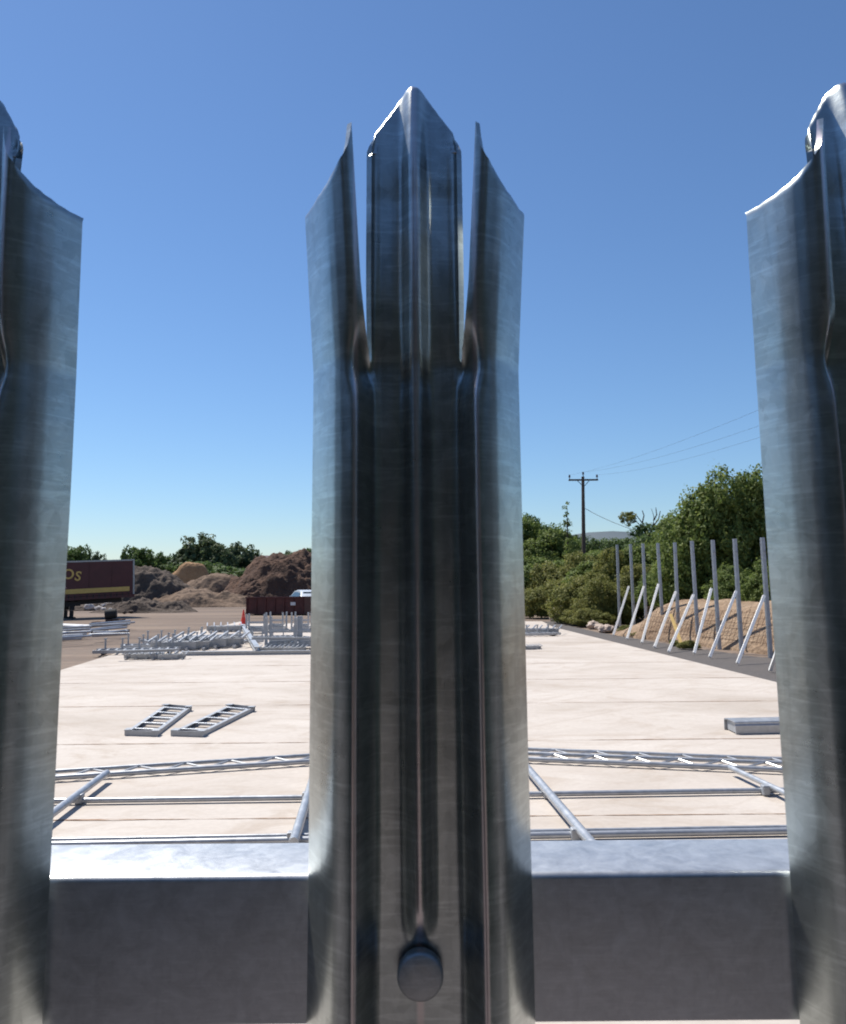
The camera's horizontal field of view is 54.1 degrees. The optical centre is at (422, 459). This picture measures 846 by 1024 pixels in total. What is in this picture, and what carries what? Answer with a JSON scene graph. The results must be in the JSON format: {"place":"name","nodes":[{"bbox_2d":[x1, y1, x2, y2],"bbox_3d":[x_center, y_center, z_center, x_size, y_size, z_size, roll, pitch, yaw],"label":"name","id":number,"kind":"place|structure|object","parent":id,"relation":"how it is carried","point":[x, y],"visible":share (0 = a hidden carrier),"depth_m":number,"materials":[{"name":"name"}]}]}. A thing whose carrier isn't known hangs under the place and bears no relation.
{"place":"outdoors","nodes":[
{"label":"outdoors","id":0,"kind":"place"},
{"bbox_2d":[251,637,310,639],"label":"steel beam","id":1,"kind":"structure","parent":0,"point":[281,638],"depth_m":26.21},
{"bbox_2d":[61,607,767,669],"bbox_3d":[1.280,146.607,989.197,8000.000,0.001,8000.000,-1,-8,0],"label":"ground","id":2,"kind":"structure","parent":0,"point":[76,652],"depth_m":45.67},
{"bbox_2d":[62,625,91,640],"bbox_3d":[-15.265,7.322,34.990,2.386,0.396,11.805,3,-9,-22],"label":"tube bundle","id":3,"kind":"object","parent":2,"relation":"on","point":[80,632],"visible":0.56,"depth_m":33.43,"materials":[{"name":"metal"}]},
{"bbox_2d":[67,544,91,560],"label":"tree","id":4,"kind":"object","parent":2,"relation":"on","point":[75,554],"visible":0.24,"depth_m":133.44,"materials":[{"name":"green plant"}]},
{"bbox_2d":[68,603,113,610],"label":"soil mound","id":5,"kind":"object","parent":2,"relation":"on","point":[80,608],"visible":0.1,"depth_m":70.02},
{"bbox_2d":[63,559,134,618],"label":"curtain trailer","id":6,"kind":"object","parent":2,"relation":"on","point":[97,581],"visible":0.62,"depth_m":54.93,"materials":[{"name":"fabric"}]},
{"bbox_2d":[91,552,106,559],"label":"tree","id":7,"kind":"object","parent":2,"relation":"on","point":[95,557],"visible":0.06,"depth_m":148.38,"materials":[{"name":"green plant"}]},
{"bbox_2d":[91,609,125,622],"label":"waste drum","id":8,"kind":"object","parent":2,"relation":"on","point":[110,614],"visible":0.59,"depth_m":44.07,"materials":[{"name":"metal"}]},
{"bbox_2d":[87,620,134,636],"bbox_3d":[-14.006,7.631,37.291,2.147,0.427,12.882,3,-9,-20],"label":"tube bundle","id":9,"kind":"object","parent":2,"relation":"on","point":[102,630],"visible":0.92,"depth_m":37.67,"materials":[{"name":"metal"}]},
{"bbox_2d":[120,544,156,567],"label":"tree","id":10,"kind":"object","parent":2,"relation":"on","point":[142,557],"visible":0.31,"depth_m":122.71,"materials":[{"name":"green plant"}]},
{"bbox_2d":[90,597,197,612],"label":"soil mound","id":11,"kind":"object","parent":2,"relation":"on","point":[143,605],"visible":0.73,"depth_m":64.16,"materials":[{"name":"soil"}]},
{"bbox_2d":[112,565,196,604],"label":"soil mound","id":12,"kind":"object","parent":2,"relation":"on","point":[151,583],"visible":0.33,"depth_m":79.37,"materials":[{"name":"soil"}]},
{"bbox_2d":[153,551,177,566],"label":"tree","id":13,"kind":"object","parent":2,"relation":"on","point":[161,558],"visible":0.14,"depth_m":132.79,"materials":[{"name":"green plant"}]},
{"bbox_2d":[156,562,180,572],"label":"tree","id":14,"kind":"object","parent":2,"relation":"on","point":[171,568],"visible":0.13,"depth_m":122.59,"materials":[{"name":"green plant"}]},
{"bbox_2d":[172,562,208,582],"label":"soil mound","id":15,"kind":"object","parent":2,"relation":"on","point":[186,572],"visible":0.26,"depth_m":102.12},
{"bbox_2d":[165,532,224,565],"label":"tree","id":16,"kind":"object","parent":2,"relation":"on","point":[192,552],"visible":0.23,"depth_m":127.64,"materials":[{"name":"green plant"}]},
{"bbox_2d":[152,587,246,606],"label":"soil mound","id":17,"kind":"object","parent":2,"relation":"on","point":[193,597],"visible":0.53,"depth_m":77.53,"materials":[{"name":"soil"}]},
{"bbox_2d":[180,559,232,571],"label":"tree","id":18,"kind":"object","parent":2,"relation":"on","point":[207,564],"visible":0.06,"depth_m":119.12,"materials":[{"name":"green plant"}]},
{"bbox_2d":[186,573,238,592],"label":"soil mound","id":19,"kind":"object","parent":2,"relation":"on","point":[216,582],"visible":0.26,"depth_m":89.17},
{"bbox_2d":[198,541,237,569],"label":"tree","id":20,"kind":"object","parent":2,"relation":"on","point":[224,556],"visible":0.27,"depth_m":126.59,"materials":[{"name":"green plant"}]},
{"bbox_2d":[208,565,245,576],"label":"tree","id":21,"kind":"object","parent":2,"relation":"on","point":[228,570],"visible":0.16,"depth_m":108.61,"materials":[{"name":"green plant"}]},
{"bbox_2d":[227,541,261,568],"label":"tree","id":22,"kind":"object","parent":2,"relation":"on","point":[246,557],"visible":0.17,"depth_m":137.97,"materials":[{"name":"green plant"}]},
{"bbox_2d":[233,580,261,596],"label":"soil mound","id":23,"kind":"object","parent":2,"relation":"on","point":[253,589],"visible":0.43,"depth_m":81.92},
{"bbox_2d":[224,548,311,596],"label":"soil mound","id":24,"kind":"object","parent":2,"relation":"on","point":[279,574],"visible":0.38,"depth_m":83.78,"materials":[{"name":"soil"}]},
{"bbox_2d":[245,596,310,613],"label":"skip","id":25,"kind":"object","parent":2,"relation":"on","point":[280,605],"visible":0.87,"depth_m":56.96,"materials":[{"name":"red paint"}]},
{"bbox_2d":[291,590,310,595],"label":"parked car","id":26,"kind":"object","parent":2,"relation":"on","point":[302,593],"visible":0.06,"depth_m":65.16,"materials":[{"name":"silver metal"}]},
{"bbox_2d":[0,82,845,1023],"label":"palisade fence","id":27,"kind":"object","parent":2,"relation":"on","point":[420,878],"visible":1,"depth_m":0.27,"materials":[{"name":"metal"}]},
{"bbox_2d":[52,621,799,1023],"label":"concrete pad","id":28,"kind":"object","parent":2,"relation":"on","point":[588,693],"visible":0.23,"depth_m":11.90,"materials":[{"name":"concrete"}]},
{"bbox_2d":[92,637,180,654],"bbox_3d":[-9.090,5.941,26.434,2.600,0.468,0.850,1,-8,-12],"label":"stub frame","id":29,"kind":"object","parent":28,"relation":"on","point":[103,651],"visible":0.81,"depth_m":26.58,"materials":[{"name":"metal"}]},
{"bbox_2d":[122,652,162,659],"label":"plate frame","id":30,"kind":"object","parent":28,"relation":"on","point":[136,655],"visible":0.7,"depth_m":24.28,"materials":[{"name":"metal"}]},
{"bbox_2d":[120,633,188,647],"bbox_3d":[-9.106,6.263,28.559,2.470,0.445,0.808,3,-9,-20],"label":"stub frame","id":31,"kind":"object","parent":28,"relation":"on","point":[128,645],"visible":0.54,"depth_m":28.42,"materials":[{"name":"metal"}]},
{"bbox_2d":[124,704,192,736],"bbox_3d":[-4.224,4.196,13.436,0.556,0.089,2.814,0,-8,-5],"label":"ladder frame","id":32,"kind":"object","parent":28,"relation":"on","point":[137,729],"visible":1,"depth_m":13.02,"materials":[{"name":"metal"}]},
{"bbox_2d":[149,650,188,659],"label":"plate frame","id":33,"kind":"object","parent":28,"relation":"on","point":[171,656],"visible":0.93,"depth_m":24.10,"materials":[{"name":"metal"}]},
{"bbox_2d":[116,649,173,652],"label":"steel beam","id":34,"kind":"structure","parent":33,"relation":"on","point":[144,650],"depth_m":24.07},
{"bbox_2d":[141,629,202,642],"bbox_3d":[-9.229,6.631,31.072,2.470,0.445,0.807,4,-9,-28],"label":"stub frame","id":35,"kind":"object","parent":28,"relation":"on","point":[147,639],"visible":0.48,"depth_m":30.98,"materials":[{"name":"metal"}]},
{"bbox_2d":[147,634,217,649],"bbox_3d":[-8.030,6.120,27.738,2.150,0.435,1.250,0,-8,-6],"label":"plate frame","id":36,"kind":"object","parent":28,"relation":"on","point":[191,643],"visible":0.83,"depth_m":27.36,"materials":[{"name":"metal"}]},
{"bbox_2d":[170,704,255,736],"bbox_3d":[-3.292,4.178,13.369,0.576,0.089,2.730,-1,-8,5],"label":"ladder frame","id":37,"kind":"object","parent":28,"relation":"on","point":[189,730],"visible":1,"depth_m":12.99,"materials":[{"name":"metal"}]},
{"bbox_2d":[176,631,250,647],"bbox_3d":[-7.273,6.203,28.599,2.473,0.500,1.438,0,-8,-3],"label":"plate frame","id":38,"kind":"object","parent":28,"relation":"on","point":[233,640],"visible":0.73,"depth_m":28.28,"materials":[{"name":"metal"}]},
{"bbox_2d":[187,625,244,636],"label":"stub frame","id":39,"kind":"object","parent":28,"relation":"on","point":[242,634],"visible":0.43,"depth_m":32.99,"materials":[{"name":"metal"}]},
{"bbox_2d":[207,621,247,631],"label":"plate frame","id":40,"kind":"object","parent":28,"relation":"on","point":[222,628],"visible":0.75,"depth_m":37.25,"materials":[{"name":"metal"}]},
{"bbox_2d":[182,650,310,655],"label":"steel beam","id":41,"kind":"structure","parent":28,"relation":"on","point":[265,652],"depth_m":25.45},
{"bbox_2d":[242,624,259,650],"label":"steel beam","id":42,"kind":"structure","parent":28,"relation":"on","point":[254,644],"depth_m":28.43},
{"bbox_2d":[245,613,267,633],"bbox_3d":[-7.258,7.154,36.136,0.936,0.840,0.976,0,-8,-4],"label":"stillage","id":43,"kind":"object","parent":28,"relation":"on","point":[257,628],"visible":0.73,"depth_m":35.75,"materials":[{"name":"metal"}]},
{"bbox_2d":[244,628,293,638],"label":"stub frame","id":44,"kind":"object","parent":28,"relation":"on","point":[262,635],"visible":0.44,"depth_m":32.83,"materials":[{"name":"metal"}]},
{"bbox_2d":[253,644,285,650],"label":"plate frame","id":45,"kind":"object","parent":28,"relation":"on","point":[264,648],"visible":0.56,"depth_m":26.49,"materials":[{"name":"metal"}]},
{"bbox_2d":[265,612,288,629],"bbox_3d":[-6.722,7.423,38.008,0.936,0.840,0.976,-1,-8,3],"label":"stillage","id":46,"kind":"object","parent":28,"relation":"on","point":[277,626],"visible":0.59,"depth_m":37.65,"materials":[{"name":"metal"}]},
{"bbox_2d":[264,616,299,646],"bbox_3d":[-4.694,5.804,27.758,1.170,1.050,1.220,0,-8,-2],"label":"stillage","id":47,"kind":"object","parent":28,"relation":"on","point":[290,643],"visible":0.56,"depth_m":27.26,"materials":[{"name":"metal"}]},
{"bbox_2d":[276,644,307,649],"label":"plate frame","id":48,"kind":"object","parent":28,"relation":"on","point":[292,648],"visible":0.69,"depth_m":26.46,"materials":[{"name":"metal"}]},
{"bbox_2d":[291,612,310,628],"bbox_3d":[-5.536,7.388,37.838,0.936,0.840,0.976,-1,-8,3],"label":"stillage","id":49,"kind":"object","parent":28,"relation":"on","point":[306,625],"visible":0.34,"depth_m":37.44,"materials":[{"name":"metal"}]},
{"bbox_2d":[294,616,310,646],"bbox_3d":[-3.681,5.779,27.651,1.170,1.050,1.220,-1,-8,2],"label":"stillage","id":50,"kind":"object","parent":28,"relation":"on","point":[304,642],"visible":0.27,"depth_m":27.15,"materials":[{"name":"metal"}]},
{"bbox_2d":[52,747,786,844],"bbox_3d":[0.175,3.437,8.697,9.589,0.136,4.717,-1,-8,0],"label":"lattice frame","id":51,"kind":"object","parent":28,"relation":"on","point":[577,830],"visible":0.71,"depth_m":8.49,"materials":[{"name":"metal"}]},
{"bbox_2d":[57,635,785,820],"bbox_3d":[-1.171,5.479,22.137,16.967,0.001,37.350,0,-8,-4],"label":"concrete joint","id":52,"kind":"object","parent":28,"relation":"on","point":[301,742],"visible":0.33,"depth_m":11.53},
{"bbox_2d":[525,624,560,635],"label":"stub frame","id":53,"kind":"object","parent":28,"relation":"on","point":[551,633],"visible":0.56,"depth_m":32.76,"materials":[{"name":"metal"}]},
{"bbox_2d":[525,625,561,631],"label":"plate frame","id":54,"kind":"object","parent":28,"relation":"on","point":[534,629],"visible":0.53,"depth_m":33.58,"materials":[{"name":"metal"}]},
{"bbox_2d":[724,717,779,733],"bbox_3d":[5.759,3.876,12.133,2.600,0.170,0.400,0,-8,-3],"label":"steel channel","id":55,"kind":"object","parent":28,"relation":"on","point":[759,725],"visible":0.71,"depth_m":11.89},
{"bbox_2d":[522,512,547,551],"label":"tree","id":56,"kind":"object","parent":2,"relation":"on","point":[532,519],"visible":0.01,"depth_m":73.18,"materials":[{"name":"green plant"}]},
{"bbox_2d":[523,556,559,588],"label":"bush","id":57,"kind":"object","parent":2,"relation":"on","point":[528,564],"visible":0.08,"depth_m":55.37,"materials":[{"name":"green plant"}]},
{"bbox_2d":[524,560,562,612],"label":"shrub","id":58,"kind":"object","parent":2,"relation":"on","point":[550,570],"visible":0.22,"depth_m":53.18,"materials":[{"name":"green plant"}]},
{"bbox_2d":[524,577,565,617],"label":"shrub","id":59,"kind":"object","parent":2,"relation":"on","point":[537,598],"visible":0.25,"depth_m":48.62,"materials":[{"name":"green plant"}]},
{"bbox_2d":[522,516,573,559],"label":"tree","id":60,"kind":"object","parent":2,"relation":"on","point":[533,530],"visible":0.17,"depth_m":68.53,"materials":[{"name":"green plant"}]},
{"bbox_2d":[523,526,581,567],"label":"tree","id":61,"kind":"object","parent":2,"relation":"on","point":[541,545],"visible":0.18,"depth_m":66.93,"materials":[{"name":"green plant"}]},
{"bbox_2d":[559,606,576,624],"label":"shrub","id":62,"kind":"object","parent":2,"relation":"on","point":[565,617],"visible":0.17,"depth_m":41.03,"materials":[{"name":"green plant"}]},
{"bbox_2d":[558,501,579,560],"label":"sapling","id":63,"kind":"object","parent":2,"relation":"on","point":[569,547],"visible":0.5,"depth_m":61.87,"materials":[{"name":"green plant"}]},
{"bbox_2d":[546,551,596,584],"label":"shrub","id":64,"kind":"object","parent":2,"relation":"on","point":[573,560],"visible":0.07,"depth_m":51.06,"materials":[{"name":"green plant"}]},
{"bbox_2d":[549,549,611,567],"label":"tree","id":65,"kind":"object","parent":2,"relation":"on","point":[562,561],"visible":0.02,"depth_m":55.52,"materials":[{"name":"green plant"}]},
{"bbox_2d":[568,472,597,553],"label":"telegraph pole","id":66,"kind":"object","parent":2,"relation":"on","point":[582,480],"visible":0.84,"depth_m":66.08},
{"bbox_2d":[541,571,625,622],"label":"shrub","id":67,"kind":"object","parent":2,"relation":"on","point":[561,601],"visible":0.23,"depth_m":42.75,"materials":[{"name":"green plant"}]},
{"bbox_2d":[561,560,605,583],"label":"bush","id":68,"kind":"object","parent":2,"relation":"on","point":[585,567],"visible":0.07,"depth_m":46.98,"materials":[{"name":"green plant"}]},
{"bbox_2d":[567,608,616,626],"bbox_3d":[8.012,7.484,39.302,1.622,0.909,2.696,5,-10,-36],"label":"shrub","id":69,"kind":"object","parent":2,"relation":"on","point":[578,619],"visible":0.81,"depth_m":38.97,"materials":[{"name":"green plant"}]},
{"bbox_2d":[577,538,614,553],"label":"tree","id":70,"kind":"object","parent":2,"relation":"on","point":[593,544],"visible":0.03,"depth_m":72.33,"materials":[{"name":"green plant"}]},
{"bbox_2d":[568,577,636,624],"bbox_3d":[8.752,6.928,40.403,3.391,2.432,2.040,-3,-9,14],"label":"shrub","id":71,"kind":"object","parent":2,"relation":"on","point":[607,600],"visible":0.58,"depth_m":39.99,"materials":[{"name":"green plant"}]},
{"bbox_2d":[591,546,643,618],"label":"shrub","id":72,"kind":"object","parent":2,"relation":"on","point":[605,566],"visible":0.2,"depth_m":44.96,"materials":[{"name":"green plant"}]},
{"bbox_2d":[599,537,636,556],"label":"tree","id":73,"kind":"object","parent":2,"relation":"on","point":[620,543],"visible":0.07,"depth_m":64.87,"materials":[{"name":"green plant"}]},
{"bbox_2d":[616,545,620,626],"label":"fence post","id":74,"kind":"object","parent":2,"relation":"on","point":[618,579],"visible":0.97,"depth_m":37.41,"materials":[{"name":"metal"}]},
{"bbox_2d":[612,563,655,614],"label":"shrub","id":75,"kind":"object","parent":2,"relation":"on","point":[625,576],"visible":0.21,"depth_m":41.94,"materials":[{"name":"green plant"}]},
{"bbox_2d":[622,543,650,619],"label":"bush","id":76,"kind":"object","parent":2,"relation":"on","point":[637,558],"visible":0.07,"depth_m":45.49,"materials":[{"name":"green plant"}]},
{"bbox_2d":[622,534,652,553],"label":"tree","id":77,"kind":"object","parent":2,"relation":"on","point":[642,539],"visible":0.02,"depth_m":55.39,"materials":[{"name":"green plant"}]},
{"bbox_2d":[618,507,663,539],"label":"bare tree","id":78,"kind":"object","parent":2,"relation":"on","point":[638,531],"visible":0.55,"depth_m":57.88,"materials":[{"name":"green plant"}]},
{"bbox_2d":[630,572,665,608],"bbox_3d":[11.514,5.952,39.526,4.148,2.470,2.720,7,-11,-43],"label":"shrub","id":79,"kind":"object","parent":2,"relation":"on","point":[638,592],"visible":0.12,"depth_m":38.86,"materials":[{"name":"green plant"}]},
{"bbox_2d":[544,621,776,681],"bbox_3d":[10.972,5.538,23.030,7.517,0.001,45.596,0,-8,-4],"label":"gravel strip","id":80,"kind":"object","parent":2,"relation":"on","point":[754,666],"visible":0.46,"depth_m":24.02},
{"bbox_2d":[612,586,629,635],"bbox_3d":[8.096,6.144,33.834,0.093,1.937,2.328,-5,-10,31],"label":"timber prop","id":81,"kind":"object","parent":80,"relation":"on","point":[620,612],"visible":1,"depth_m":33.73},
{"bbox_2d":[626,586,644,639],"bbox_3d":[8.260,5.898,32.180,0.093,1.950,3.187,-5,-9,27],"label":"timber prop","id":82,"kind":"object","parent":80,"relation":"on","point":[634,615],"visible":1,"depth_m":32.05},
{"bbox_2d":[641,584,658,642],"bbox_3d":[8.332,5.583,30.355,0.093,2.045,3.191,-5,-9,27],"label":"timber prop","id":83,"kind":"object","parent":80,"relation":"on","point":[649,615],"visible":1,"depth_m":30.22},
{"bbox_2d":[653,591,676,647],"bbox_3d":[8.372,5.457,28.582,0.093,1.788,3.732,-5,-9,28],"label":"timber prop","id":84,"kind":"object","parent":80,"relation":"on","point":[664,621],"visible":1,"depth_m":28.37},
{"bbox_2d":[669,614,682,648],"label":"yellow prop","id":85,"kind":"object","parent":80,"relation":"on","point":[675,627],"visible":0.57,"depth_m":27.67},
{"bbox_2d":[667,594,694,652],"bbox_3d":[8.383,5.247,26.854,0.093,1.707,3.818,-5,-10,30],"label":"timber prop","id":86,"kind":"object","parent":80,"relation":"on","point":[680,624],"visible":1,"depth_m":26.64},
{"bbox_2d":[675,640,701,648],"bbox_3d":[8.460,5.895,26.416,0.827,0.277,0.498,-1,-8,0],"label":"shrub","id":87,"kind":"object","parent":80,"relation":"on","point":[687,644],"visible":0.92,"depth_m":26.31,"materials":[{"name":"green plant"}]},
{"bbox_2d":[693,588,712,653],"bbox_3d":[8.677,4.956,25.668,0.093,1.924,2.471,-6,-10,32],"label":"timber prop","id":88,"kind":"object","parent":80,"relation":"on","point":[702,622],"visible":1,"depth_m":25.53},
{"bbox_2d":[708,590,737,657],"bbox_3d":[8.767,4.768,24.182,0.092,1.865,2.237,-8,-11,41],"label":"timber prop","id":89,"kind":"object","parent":80,"relation":"on","point":[722,626],"visible":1,"depth_m":24.08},
{"bbox_2d":[736,595,765,663],"bbox_3d":[8.909,4.576,22.491,0.092,1.758,2.342,-8,-11,41],"label":"timber prop","id":90,"kind":"object","parent":80,"relation":"on","point":[750,630],"visible":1,"depth_m":22.40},
{"bbox_2d":[646,510,677,568],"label":"tree","id":91,"kind":"object","parent":2,"relation":"on","point":[653,557],"visible":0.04,"depth_m":42.14,"materials":[{"name":"green plant"}]},
{"bbox_2d":[647,463,767,607],"bbox_3d":[12.499,3.553,34.277,7.039,7.327,3.902,-1,-8,0],"label":"tree","id":92,"kind":"object","parent":2,"relation":"on","point":[720,516],"visible":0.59,"depth_m":33.50,"materials":[{"name":"green plant"}]},
{"bbox_2d":[711,540,721,649],"bbox_3d":[9.504,4.462,26.849,0.116,3.697,0.146,-1,-8,0],"label":"fence post","id":93,"kind":"object","parent":2,"relation":"on","point":[715,587],"visible":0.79,"depth_m":26.86,"materials":[{"name":"metal"}]},
{"bbox_2d":[732,539,743,653],"bbox_3d":[9.581,4.238,25.161,0.101,3.652,0.146,-1,-8,0],"label":"fence post","id":94,"kind":"object","parent":2,"relation":"on","point":[738,595],"visible":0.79,"depth_m":25.17,"materials":[{"name":"metal"}]},
{"bbox_2d":[760,537,772,657],"bbox_3d":[9.763,4.022,23.524,0.112,3.605,0.146,-1,-8,0],"label":"fence post","id":95,"kind":"object","parent":2,"relation":"on","point":[766,599],"visible":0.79,"depth_m":23.52,"materials":[{"name":"metal"}]},
{"bbox_2d":[0,0,845,559],"label":"sky","id":96,"kind":"structure","parent":0,"point":[194,142],"materials":[{"name":"blue"}]},
{"bbox_2d":[572,531,751,560],"bbox_3d":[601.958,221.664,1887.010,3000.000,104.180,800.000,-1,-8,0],"label":"hills","id":97,"kind":"structure","parent":0,"point":[608,534],"depth_m":1734.05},
{"bbox_2d":[611,599,774,654],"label":"earth bank","id":98,"kind":"structure","parent":0,"point":[754,646],"depth_m":28.40,"materials":[{"name":"beige soil"}]},
{"bbox_2d":[629,544,635,624],"bbox_3d":[8.848,5.388,35.011,0.104,3.618,0.146,-1,-8,0],"label":"fence post","id":99,"kind":"object","parent":98,"relation":"on","point":[631,579],"visible":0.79,"depth_m":35.02,"materials":[{"name":"metal"}]},
{"bbox_2d":[641,543,647,618],"bbox_3d":[9.040,5.103,33.790,0.109,3.350,0.146,-1,-8,0],"label":"fence post","id":100,"kind":"object","parent":98,"relation":"on","point":[644,577],"visible":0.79,"depth_m":33.80,"materials":[{"name":"metal"}]},
{"bbox_2d":[656,543,663,614],"bbox_3d":[9.153,4.778,31.965,0.141,3.096,0.146,-1,-8,0],"label":"fence post","id":101,"kind":"object","parent":98,"relation":"on","point":[659,576],"visible":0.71,"depth_m":31.98,"materials":[{"name":"metal"}]},
{"bbox_2d":[639,605,681,634],"bbox_3d":[8.849,6.069,31.077,0.561,1.215,2.362,2,-9,-15],"label":"panel","id":102,"kind":"object","parent":98,"relation":"on","point":[660,618],"visible":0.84,"depth_m":31.09,"materials":[{"name":"metal"}]},
{"bbox_2d":[673,542,679,623],"bbox_3d":[9.317,4.632,30.429,0.127,3.160,0.146,-1,-8,0],"label":"fence post","id":103,"kind":"object","parent":98,"relation":"on","point":[676,576],"visible":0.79,"depth_m":30.43,"materials":[{"name":"metal"}]},
{"bbox_2d":[690,541,698,634],"bbox_3d":[9.421,4.543,28.693,0.129,3.437,0.146,-1,-8,0],"label":"fence post","id":104,"kind":"object","parent":98,"relation":"on","point":[694,586],"visible":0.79,"depth_m":28.70,"materials":[{"name":"metal"}]},
{"bbox_2d":[673,606,722,639],"bbox_3d":[9.478,5.721,28.735,0.561,1.215,2.362,2,-9,-15],"label":"panel","id":105,"kind":"object","parent":98,"relation":"on","point":[700,622],"visible":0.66,"depth_m":28.65,"materials":[{"name":"metal"}]},
{"bbox_2d":[701,563,754,599],"bbox_3d":[11.546,4.659,30.593,1.916,1.794,2.922,5,-10,-33],"label":"shrub","id":106,"kind":"object","parent":98,"relation":"on","point":[726,582],"visible":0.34,"depth_m":30.41,"materials":[{"name":"green plant"}]},
{"bbox_2d":[714,609,770,643],"bbox_3d":[10.107,5.374,26.392,0.561,1.215,2.362,2,-9,-15],"label":"panel","id":107,"kind":"object","parent":98,"relation":"on","point":[744,627],"visible":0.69,"depth_m":26.33,"materials":[{"name":"metal"}]},
{"bbox_2d":[740,556,770,601],"bbox_3d":[12.260,4.304,28.634,2.734,1.930,1.793,-4,-9,22],"label":"shrub","id":108,"kind":"object","parent":98,"relation":"on","point":[751,589],"visible":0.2,"depth_m":28.69,"materials":[{"name":"green plant"}]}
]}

